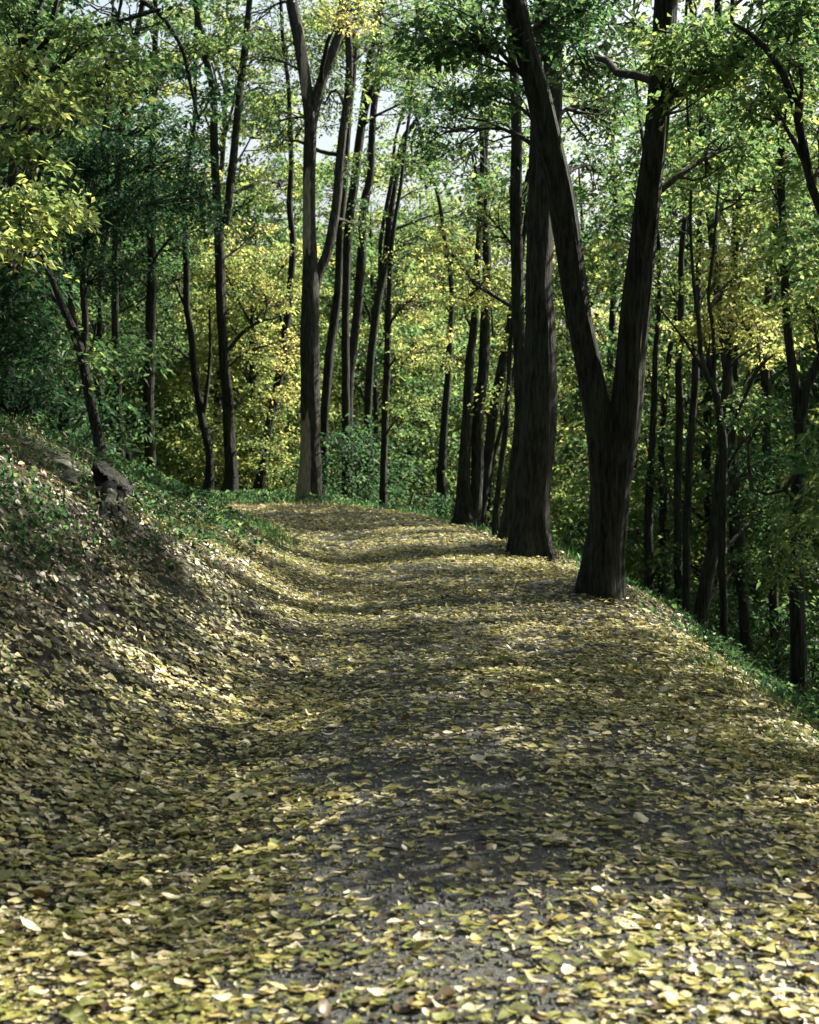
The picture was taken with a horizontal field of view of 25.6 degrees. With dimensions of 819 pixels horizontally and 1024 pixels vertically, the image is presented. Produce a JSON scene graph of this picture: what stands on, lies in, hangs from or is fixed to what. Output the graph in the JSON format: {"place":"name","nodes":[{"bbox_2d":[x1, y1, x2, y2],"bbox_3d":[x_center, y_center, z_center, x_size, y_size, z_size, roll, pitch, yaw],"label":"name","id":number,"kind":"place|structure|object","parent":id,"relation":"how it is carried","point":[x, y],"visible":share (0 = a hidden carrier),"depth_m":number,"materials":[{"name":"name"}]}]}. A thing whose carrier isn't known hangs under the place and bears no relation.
{"place":"outdoors","nodes":[
{"label":"outdoors","id":0,"kind":"place"},
{"bbox_2d":[0,418,818,1023],"bbox_3d":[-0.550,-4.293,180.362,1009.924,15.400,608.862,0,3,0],"label":"ground","id":1,"kind":"structure","parent":0,"point":[28,572],"depth_m":9.62,"materials":[{"name":"soil"}]},
{"bbox_2d":[0,2,85,444],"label":"dark tree","id":2,"kind":"object","parent":1,"relation":"on","point":[72,310],"visible":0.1,"depth_m":25.83,"materials":[{"name":"green plant"}]},
{"bbox_2d":[0,0,111,415],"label":"woodland tree","id":3,"kind":"object","parent":1,"relation":"on","point":[76,296],"visible":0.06,"depth_m":34.07,"materials":[{"name":"green plant"}]},
{"bbox_2d":[48,459,71,469],"bbox_3d":[-2.613,-0.346,13.447,0.181,0.106,0.162,0,3,0],"label":"rock","id":4,"kind":"object","parent":1,"relation":"on","point":[67,463],"visible":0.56,"depth_m":13.39,"materials":[{"name":"grey stone"}]},
{"bbox_2d":[60,470,79,484],"bbox_3d":[-2.423,-0.226,12.806,0.158,0.141,0.160,0,3,0],"label":"rock","id":5,"kind":"object","parent":1,"relation":"on","point":[72,474],"visible":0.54,"depth_m":12.76,"materials":[{"name":"grey stone"}]},
{"bbox_2d":[0,0,144,440],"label":"woodland tree","id":6,"kind":"object","parent":1,"relation":"on","point":[78,315],"visible":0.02,"depth_m":35.94,"materials":[{"name":"green plant"}]},
{"bbox_2d":[14,354,130,458],"bbox_3d":[-6.407,-1.443,30.049,3.538,3.035,3.689,0,3,-10],"label":"shrub","id":7,"kind":"object","parent":1,"relation":"on","point":[88,423],"visible":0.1,"depth_m":29.94,"materials":[{"name":"green plant"}]},
{"bbox_2d":[2,167,143,459],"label":"woodland tree","id":8,"kind":"object","parent":1,"relation":"on","point":[110,312],"depth_m":58.24,"materials":[{"name":"green plant"}]},
{"bbox_2d":[22,395,124,445],"bbox_3d":[-6.788,-1.192,33.092,2.702,2.129,2.611,2,3,34],"label":"shrub","id":9,"kind":"object","parent":1,"relation":"on","point":[83,427],"visible":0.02,"depth_m":33.19,"materials":[{"name":"green plant"}]},
{"bbox_2d":[0,0,170,422],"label":"woodland tree","id":10,"kind":"object","parent":1,"relation":"on","point":[86,130],"visible":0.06,"depth_m":28.72,"materials":[{"name":"green plant"}]},
{"bbox_2d":[0,0,182,435],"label":"shaded tree","id":11,"kind":"object","parent":1,"relation":"on","point":[29,91],"visible":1,"depth_m":14.00,"materials":[{"name":"green plant"}]},
{"bbox_2d":[15,323,179,468],"bbox_3d":[-4.775,-1.350,24.801,3.135,2.557,3.244,1,3,20],"label":"shrub","id":12,"kind":"object","parent":1,"relation":"on","point":[96,364],"visible":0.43,"depth_m":24.81,"materials":[{"name":"green plant"}]},
{"bbox_2d":[28,59,197,462],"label":"woodland tree","id":13,"kind":"object","parent":1,"relation":"on","point":[168,454],"visible":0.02,"depth_m":52.60,"materials":[{"name":"green plant"}]},
{"bbox_2d":[76,459,155,536],"bbox_3d":[-2.113,-0.122,13.137,0.350,0.516,2.304,0,3,-2],"label":"rock","id":14,"kind":"object","parent":1,"relation":"on","point":[116,485],"visible":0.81,"depth_m":12.81,"materials":[{"name":"grey stone"}]},
{"bbox_2d":[0,0,237,456],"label":"dark tree","id":15,"kind":"object","parent":1,"relation":"on","point":[87,172],"visible":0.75,"depth_m":23.29,"materials":[{"name":"green plant"}]},
{"bbox_2d":[32,131,213,475],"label":"woodland tree","id":16,"kind":"object","parent":1,"relation":"on","point":[162,339],"visible":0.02,"depth_m":56.59,"materials":[{"name":"green plant"}]},
{"bbox_2d":[37,126,226,473],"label":"woodland tree","id":17,"kind":"object","parent":1,"relation":"on","point":[134,320],"visible":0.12,"depth_m":47.67,"materials":[{"name":"green plant"}]},
{"bbox_2d":[79,156,207,479],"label":"woodland tree","id":18,"kind":"object","parent":1,"relation":"on","point":[124,390],"visible":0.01,"depth_m":61.06,"materials":[{"name":"green plant"}]},
{"bbox_2d":[45,0,245,460],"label":"bent tree","id":19,"kind":"object","parent":1,"relation":"on","point":[100,313],"visible":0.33,"depth_m":27.48,"materials":[{"name":"green plant"}]},
{"bbox_2d":[88,0,230,468],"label":"upright tree","id":20,"kind":"object","parent":1,"relation":"on","point":[150,328],"visible":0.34,"depth_m":36.59,"materials":[{"name":"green plant"}]},
{"bbox_2d":[94,0,236,458],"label":"arching tree","id":21,"kind":"object","parent":1,"relation":"on","point":[148,21],"visible":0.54,"depth_m":26.82,"materials":[{"name":"green plant"}]},
{"bbox_2d":[89,217,249,479],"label":"woodland tree","id":22,"kind":"object","parent":1,"relation":"on","point":[172,353],"depth_m":64.82,"materials":[{"name":"green plant"}]},
{"bbox_2d":[110,181,256,487],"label":"woodland tree","id":23,"kind":"object","parent":1,"relation":"on","point":[182,327],"depth_m":71.14,"materials":[{"name":"green plant"}]},
{"bbox_2d":[124,269,287,488],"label":"woodland tree","id":24,"kind":"object","parent":1,"relation":"on","point":[200,381],"visible":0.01,"depth_m":70.64,"materials":[{"name":"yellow plant"}]},
{"bbox_2d":[136,0,281,491],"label":"crooked tree","id":25,"kind":"object","parent":1,"relation":"on","point":[201,407],"visible":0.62,"depth_m":38.83,"materials":[{"name":"green plant"}]},
{"bbox_2d":[94,0,337,488],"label":"woodland tree","id":26,"kind":"object","parent":1,"relation":"on","point":[204,18],"visible":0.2,"depth_m":51.83,"materials":[{"name":"green plant"}]},
{"bbox_2d":[188,0,302,493],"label":"curved tree","id":27,"kind":"object","parent":1,"relation":"on","point":[230,482],"visible":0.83,"depth_m":38.32,"materials":[{"name":"green plant"}]},
{"bbox_2d":[123,147,379,488],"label":"woodland tree","id":28,"kind":"object","parent":1,"relation":"on","point":[256,219],"visible":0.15,"depth_m":53.70,"materials":[{"name":"green plant"}]},
{"bbox_2d":[154,233,350,489],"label":"woodland tree","id":29,"kind":"object","parent":1,"relation":"on","point":[204,353],"visible":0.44,"depth_m":47.71,"materials":[{"name":"yellow plant"}]},
{"bbox_2d":[241,475,295,490],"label":"shrub","id":30,"kind":"object","parent":1,"relation":"on","point":[251,485],"visible":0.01,"depth_m":47.40,"materials":[{"name":"green plant"}]},
{"bbox_2d":[188,197,417,490],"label":"woodland tree","id":31,"kind":"object","parent":1,"relation":"on","point":[239,398],"visible":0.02,"depth_m":59.58,"materials":[{"name":"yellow plant"}]},
{"bbox_2d":[235,0,373,489],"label":"slanting tree","id":32,"kind":"object","parent":1,"relation":"on","point":[260,478],"visible":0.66,"depth_m":40.00,"materials":[{"name":"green plant"}]},
{"bbox_2d":[241,211,384,486],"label":"woodland tree","id":33,"kind":"object","parent":1,"relation":"on","point":[319,248],"visible":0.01,"depth_m":84.14,"materials":[{"name":"green plant"}]},
{"bbox_2d":[217,0,441,502],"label":"weathered tree","id":34,"kind":"object","parent":1,"relation":"on","point":[310,467],"visible":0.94,"depth_m":36.46,"materials":[{"name":"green plant"}]},
{"bbox_2d":[306,2,362,489],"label":"tree","id":35,"kind":"object","parent":1,"relation":"on","point":[329,357],"visible":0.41,"depth_m":41.75,"materials":[{"name":"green plant"}]},
{"bbox_2d":[235,132,467,496],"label":"woodland tree","id":36,"kind":"object","parent":1,"relation":"on","point":[385,182],"visible":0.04,"depth_m":66.22,"materials":[{"name":"green plant"}]},
{"bbox_2d":[272,399,434,506],"bbox_3d":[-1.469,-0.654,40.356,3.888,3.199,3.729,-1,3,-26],"label":"shrub","id":37,"kind":"object","parent":1,"relation":"on","point":[326,485],"visible":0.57,"depth_m":39.94,"materials":[{"name":"green plant"}]},
{"bbox_2d":[308,0,403,495],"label":"tree","id":38,"kind":"object","parent":1,"relation":"on","point":[358,293],"visible":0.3,"depth_m":43.58,"materials":[{"name":"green plant"}]},
{"bbox_2d":[237,198,494,514],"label":"woodland tree","id":39,"kind":"object","parent":1,"relation":"on","point":[425,440],"visible":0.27,"depth_m":50.41,"materials":[{"name":"green plant"}]},
{"bbox_2d":[280,311,470,516],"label":"woodland tree","id":40,"kind":"object","parent":1,"relation":"on","point":[435,372],"visible":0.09,"depth_m":52.92,"materials":[{"name":"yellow plant"}]},
{"bbox_2d":[285,0,475,506],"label":"tree","id":41,"kind":"object","parent":1,"relation":"on","point":[388,363],"visible":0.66,"depth_m":38.57,"materials":[{"name":"green plant"}]},
{"bbox_2d":[338,344,456,506],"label":"woodland tree","id":42,"kind":"object","parent":1,"relation":"on","point":[414,415],"depth_m":75.06,"materials":[{"name":"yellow plant"}]},
{"bbox_2d":[282,171,513,507],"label":"woodland tree","id":43,"kind":"object","parent":1,"relation":"on","point":[411,213],"visible":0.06,"depth_m":64.00,"materials":[{"name":"green plant"}]},
{"bbox_2d":[339,0,463,497],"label":"tree","id":44,"kind":"object","parent":1,"relation":"on","point":[347,244],"visible":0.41,"depth_m":40.58,"materials":[{"name":"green plant"}]},
{"bbox_2d":[348,474,455,516],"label":"shrub","id":45,"kind":"object","parent":1,"relation":"on","point":[444,502],"visible":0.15,"depth_m":40.93,"materials":[{"name":"green plant"}]},
{"bbox_2d":[306,27,509,513],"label":"tree","id":46,"kind":"object","parent":1,"relation":"on","point":[442,450],"visible":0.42,"depth_m":44.81,"materials":[{"name":"green plant"}]},
{"bbox_2d":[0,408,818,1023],"bbox_3d":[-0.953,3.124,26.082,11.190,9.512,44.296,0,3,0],"label":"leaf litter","id":47,"kind":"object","parent":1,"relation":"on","point":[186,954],"visible":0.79,"depth_m":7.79,"materials":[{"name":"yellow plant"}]},
{"bbox_2d":[580,947,616,965],"bbox_3d":[0.542,1.272,5.159,0.112,0.054,0.045,-1,3,-24],"label":"fallen leaf","id":48,"kind":"object","parent":47,"relation":"on","point":[607,954],"visible":1,"depth_m":5.17,"materials":[{"name":"yellow plant"}]},
{"bbox_2d":[0,408,818,729],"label":"ground ivy","id":49,"kind":"object","parent":1,"relation":"on","point":[152,482],"visible":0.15,"depth_m":14.91,"materials":[{"name":"green plant"}]},
{"bbox_2d":[0,412,818,774],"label":"grass","id":50,"kind":"structure","parent":1,"relation":"on","point":[268,532],"depth_m":13.94,"materials":[{"name":"green plant"}]},
{"bbox_2d":[0,413,818,1023],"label":"fallen twigs","id":51,"kind":"object","parent":1,"relation":"on","point":[428,809],"depth_m":6.53,"materials":[{"name":"brown wood"}]},
{"bbox_2d":[394,485,436,513],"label":"shrub","id":52,"kind":"object","parent":1,"relation":"on","point":[422,508],"visible":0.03,"depth_m":43.35,"materials":[{"name":"green plant"}]},
{"bbox_2d":[364,0,486,505],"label":"tree","id":53,"kind":"object","parent":1,"relation":"on","point":[390,202],"visible":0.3,"depth_m":45.66,"materials":[{"name":"green plant"}]},
{"bbox_2d":[329,0,567,528],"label":"twin tree","id":54,"kind":"object","parent":1,"relation":"on","point":[468,506],"visible":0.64,"depth_m":28.42,"materials":[{"name":"green plant"}]},
{"bbox_2d":[338,204,558,499],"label":"woodland tree","id":55,"kind":"object","parent":1,"relation":"on","point":[443,280],"visible":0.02,"depth_m":68.58,"materials":[{"name":"green plant"}]},
{"bbox_2d":[428,0,526,539],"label":"slim tree","id":56,"kind":"object","parent":1,"relation":"on","point":[515,242],"visible":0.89,"depth_m":24.97,"materials":[{"name":"brown plant"}]},
{"bbox_2d":[400,287,566,547],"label":"woodland tree","id":57,"kind":"object","parent":1,"relation":"on","point":[461,326],"visible":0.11,"depth_m":54.60,"materials":[{"name":"green plant"}]},
{"bbox_2d":[409,268,603,529],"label":"woodland tree","id":58,"kind":"object","parent":1,"relation":"on","point":[560,325],"depth_m":71.11,"materials":[{"name":"green plant"}]},
{"bbox_2d":[400,0,645,561],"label":"broad tree","id":59,"kind":"object","parent":1,"relation":"on","point":[529,534],"visible":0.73,"depth_m":21.23,"materials":[{"name":"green plant"}]},
{"bbox_2d":[477,8,579,527],"bbox_3d":[1.692,-5.593,31.505,2.974,13.504,3.926,0,3,0],"label":"leaning tree","id":60,"kind":"object","parent":1,"relation":"on","point":[490,435],"visible":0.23,"depth_m":31.87,"materials":[{"name":"brown plant"}]},
{"bbox_2d":[470,130,623,525],"bbox_3d":[2.630,-2.730,33.126,3.056,8.702,2.863,0,3,0],"label":"slanting sapling","id":61,"kind":"object","parent":1,"relation":"on","point":[558,294],"visible":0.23,"depth_m":33.51,"materials":[{"name":"green plant"}]},
{"bbox_2d":[483,211,628,532],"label":"woodland tree","id":62,"kind":"object","parent":1,"relation":"on","point":[599,300],"visible":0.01,"depth_m":77.61,"materials":[{"name":"green plant"}]},
{"bbox_2d":[484,289,633,579],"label":"woodland tree","id":63,"kind":"object","parent":1,"relation":"on","point":[560,333],"visible":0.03,"depth_m":58.84,"materials":[{"name":"green plant"}]},
{"bbox_2d":[459,53,668,534],"bbox_3d":[2.216,-4.027,25.888,3.036,9.407,3.976,0,3,0],"label":"sapling","id":64,"kind":"object","parent":1,"relation":"on","point":[504,421],"visible":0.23,"depth_m":25.95,"materials":[{"name":"green plant"}]},
{"bbox_2d":[475,169,681,590],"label":"woodland tree","id":65,"kind":"object","parent":1,"relation":"on","point":[582,213],"visible":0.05,"depth_m":61.49,"materials":[{"name":"green plant"}]},
{"bbox_2d":[374,0,818,602],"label":"forked tree","id":66,"kind":"object","parent":1,"relation":"on","point":[612,430],"visible":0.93,"depth_m":15.46,"materials":[{"name":"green plant"}]},
{"bbox_2d":[499,348,693,589],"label":"woodland tree","id":67,"kind":"object","parent":1,"relation":"on","point":[554,514],"visible":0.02,"depth_m":64.13,"materials":[{"name":"green plant"}]},
{"bbox_2d":[550,432,683,594],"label":"woodland tree","id":68,"kind":"object","parent":1,"relation":"on","point":[572,460],"visible":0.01,"depth_m":54.64,"materials":[{"name":"green plant"}]},
{"bbox_2d":[562,13,703,402],"bbox_3d":[5.081,-2.530,39.901,4.471,16.585,3.376,3,4,42],"label":"thin tree","id":69,"kind":"object","parent":1,"relation":"on","point":[612,317],"visible":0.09,"depth_m":39.80,"materials":[{"name":"green plant"}]},
{"bbox_2d":[550,274,748,596],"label":"woodland tree","id":70,"kind":"object","parent":1,"relation":"on","point":[561,505],"visible":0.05,"depth_m":49.51,"materials":[{"name":"green plant"}]},
{"bbox_2d":[553,0,758,592],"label":"valley tree","id":71,"kind":"object","parent":1,"relation":"on","point":[648,566],"visible":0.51,"depth_m":30.97,"materials":[{"name":"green plant"}]},
{"bbox_2d":[502,123,818,670],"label":"woodland tree","id":72,"kind":"object","parent":1,"relation":"on","point":[563,359],"visible":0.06,"depth_m":37.48,"materials":[{"name":"green plant"}]},
{"bbox_2d":[626,570,697,603],"bbox_3d":[4.121,2.702,34.568,3.780,3.243,3.942,-1,3,-22],"label":"shrub","id":73,"kind":"object","parent":1,"relation":"on","point":[670,583],"depth_m":34.13,"materials":[{"name":"green plant"}]},
{"bbox_2d":[552,261,784,593],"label":"woodland tree","id":74,"kind":"object","parent":1,"relation":"on","point":[578,489],"visible":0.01,"depth_m":45.94,"materials":[{"name":"green plant"}]},
{"bbox_2d":[603,0,764,602],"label":"valley tree","id":75,"kind":"object","parent":1,"relation":"on","point":[662,511],"visible":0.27,"depth_m":32.90,"materials":[{"name":"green plant"}]},
{"bbox_2d":[553,53,818,689],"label":"woodland tree","id":76,"kind":"object","parent":1,"relation":"on","point":[702,438],"visible":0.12,"depth_m":33.52,"materials":[{"name":"green plant"}]},
{"bbox_2d":[563,0,818,641],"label":"branching tree","id":77,"kind":"object","parent":1,"relation":"on","point":[743,318],"visible":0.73,"depth_m":23.25,"materials":[{"name":"green plant"}]},
{"bbox_2d":[631,0,750,615],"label":"slope tree","id":78,"kind":"object","parent":1,"relation":"on","point":[699,230],"visible":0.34,"depth_m":27.96,"materials":[{"name":"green plant"}]},
{"bbox_2d":[664,0,754,663],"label":"ivy clad tree","id":79,"kind":"object","parent":1,"relation":"on","point":[744,611],"visible":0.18,"depth_m":25.91,"materials":[{"name":"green plant"}]},
{"bbox_2d":[633,2,805,608],"bbox_3d":[4.788,-5.052,30.358,2.685,17.224,4.340,-1,3,-24],"label":"slope tree","id":80,"kind":"object","parent":1,"relation":"on","point":[677,485],"visible":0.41,"depth_m":29.96,"materials":[{"name":"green plant"}]},
{"bbox_2d":[630,323,818,670],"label":"woodland tree","id":81,"kind":"object","parent":1,"relation":"on","point":[740,369],"visible":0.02,"depth_m":43.64,"materials":[{"name":"green plant"}]},
{"bbox_2d":[638,0,818,701],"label":"gnarled tree","id":82,"kind":"object","parent":1,"relation":"on","point":[792,575],"visible":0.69,"depth_m":19.88,"materials":[{"name":"green plant"}]},
{"bbox_2d":[661,578,818,690],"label":"shrub","id":83,"kind":"object","parent":1,"relation":"on","point":[714,622],"visible":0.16,"depth_m":29.01,"materials":[{"name":"green plant"}]},
{"bbox_2d":[675,0,818,629],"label":"leaning slope tree","id":84,"kind":"object","parent":1,"relation":"on","point":[704,598],"visible":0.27,"depth_m":24.90,"materials":[{"name":"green plant"}]},
{"bbox_2d":[680,115,818,343],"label":"woodland tree","id":85,"kind":"object","parent":1,"relation":"on","point":[728,238],"depth_m":61.92,"materials":[{"name":"green plant"}]},
{"bbox_2d":[692,303,818,670],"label":"woodland tree","id":86,"kind":"object","parent":1,"relation":"on","point":[754,441],"visible":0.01,"depth_m":39.45,"materials":[{"name":"green plant"}]},
{"bbox_2d":[692,141,818,600],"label":"woodland tree","id":87,"kind":"object","parent":1,"relation":"on","point":[776,296],"visible":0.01,"depth_m":47.68,"materials":[{"name":"green plant"}]},
{"bbox_2d":[703,22,818,214],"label":"overhanging tree","id":88,"kind":"object","parent":1,"relation":"on","point":[793,98],"visible":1,"depth_m":13.27,"materials":[{"name":"green plant"}]},
{"bbox_2d":[715,0,818,677],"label":"dark slope tree","id":89,"kind":"object","parent":1,"relation":"on","point":[765,386],"visible":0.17,"depth_m":29.00,"materials":[{"name":"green plant"}]},
{"bbox_2d":[727,57,818,540],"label":"side tree","id":90,"kind":"object","parent":1,"relation":"on","point":[802,339],"visible":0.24,"depth_m":25.70,"materials":[{"name":"green plant"}]},
{"bbox_2d":[728,608,818,704],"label":"shrub","id":91,"kind":"object","parent":1,"relation":"on","point":[781,652],"visible":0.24,"depth_m":26.21,"materials":[{"name":"green plant"}]},
{"bbox_2d":[731,225,818,691],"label":"woodland tree","id":92,"kind":"object","parent":1,"relation":"on","point":[803,372],"visible":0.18,"depth_m":31.05,"materials":[{"name":"green plant"}]},
{"bbox_2d":[739,199,818,553],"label":"side tree","id":93,"kind":"object","parent":1,"relation":"on","point":[811,241],"visible":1,"depth_m":18.30,"materials":[{"name":"green plant"}]},
{"bbox_2d":[761,256,818,332],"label":"side tree","id":94,"kind":"object","parent":1,"relation":"on","point":[812,288],"visible":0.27,"depth_m":21.18,"materials":[{"name":"green plant"}]},
{"bbox_2d":[775,391,818,577],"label":"woodland tree","id":95,"kind":"object","parent":1,"relation":"on","point":[811,566],"visible":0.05,"depth_m":35.67,"materials":[{"name":"green plant"}]},
{"bbox_2d":[786,411,818,587],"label":"side tree","id":96,"kind":"object","parent":1,"relation":"on","point":[812,417],"visible":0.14,"depth_m":32.38,"materials":[{"name":"green plant"}]},
{"bbox_2d":[800,636,818,709],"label":"shrub","id":97,"kind":"object","parent":1,"relation":"on","point":[814,675],"visible":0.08,"depth_m":20.02,"materials":[{"name":"green plant"}]},
{"bbox_2d":[44,0,818,390],"label":"sky","id":98,"kind":"structure","parent":0,"point":[325,142],"materials":[{"name":"white"}]},
{"bbox_2d":[178,499,818,1023],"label":"path","id":99,"kind":"structure","parent":0,"point":[506,901],"depth_m":6.66,"materials":[{"name":"grey soil"}]},
{"bbox_2d":[198,871,214,891],"bbox_3d":[-0.680,1.280,5.962,0.094,0.166,0.017,-2,4,-40],"label":"fallen leaf","id":100,"kind":"object","parent":99,"relation":"on","point":[205,882],"visible":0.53,"depth_m":5.96,"materials":[{"name":"yellow plant"}]},
{"bbox_2d":[367,987,402,999],"bbox_3d":[-0.066,1.304,4.865,0.101,0.028,0.042,1,3,14],"label":"fallen leaf","id":101,"kind":"object","parent":99,"relation":"on","point":[378,991],"visible":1,"depth_m":4.87,"materials":[{"name":"beige plant"}]},
{"bbox_2d":[404,931,438,943],"bbox_3d":[0.034,1.272,5.365,0.107,0.037,0.049,0,3,0],"label":"fallen leaf","id":102,"kind":"object","parent":99,"relation":"on","point":[418,935],"visible":0.98,"depth_m":5.38,"materials":[{"name":"beige plant"}]},
{"bbox_2d":[463,754,486,766],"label":"fallen leaf","id":103,"kind":"object","parent":99,"relation":"on","point":[477,757],"visible":1,"depth_m":8.07,"materials":[{"name":"beige plant"}]},
{"bbox_2d":[483,843,496,854],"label":"fallen leaf","id":104,"kind":"object","parent":99,"relation":"on","point":[491,846],"visible":1,"depth_m":6.46,"materials":[{"name":"beige plant"}]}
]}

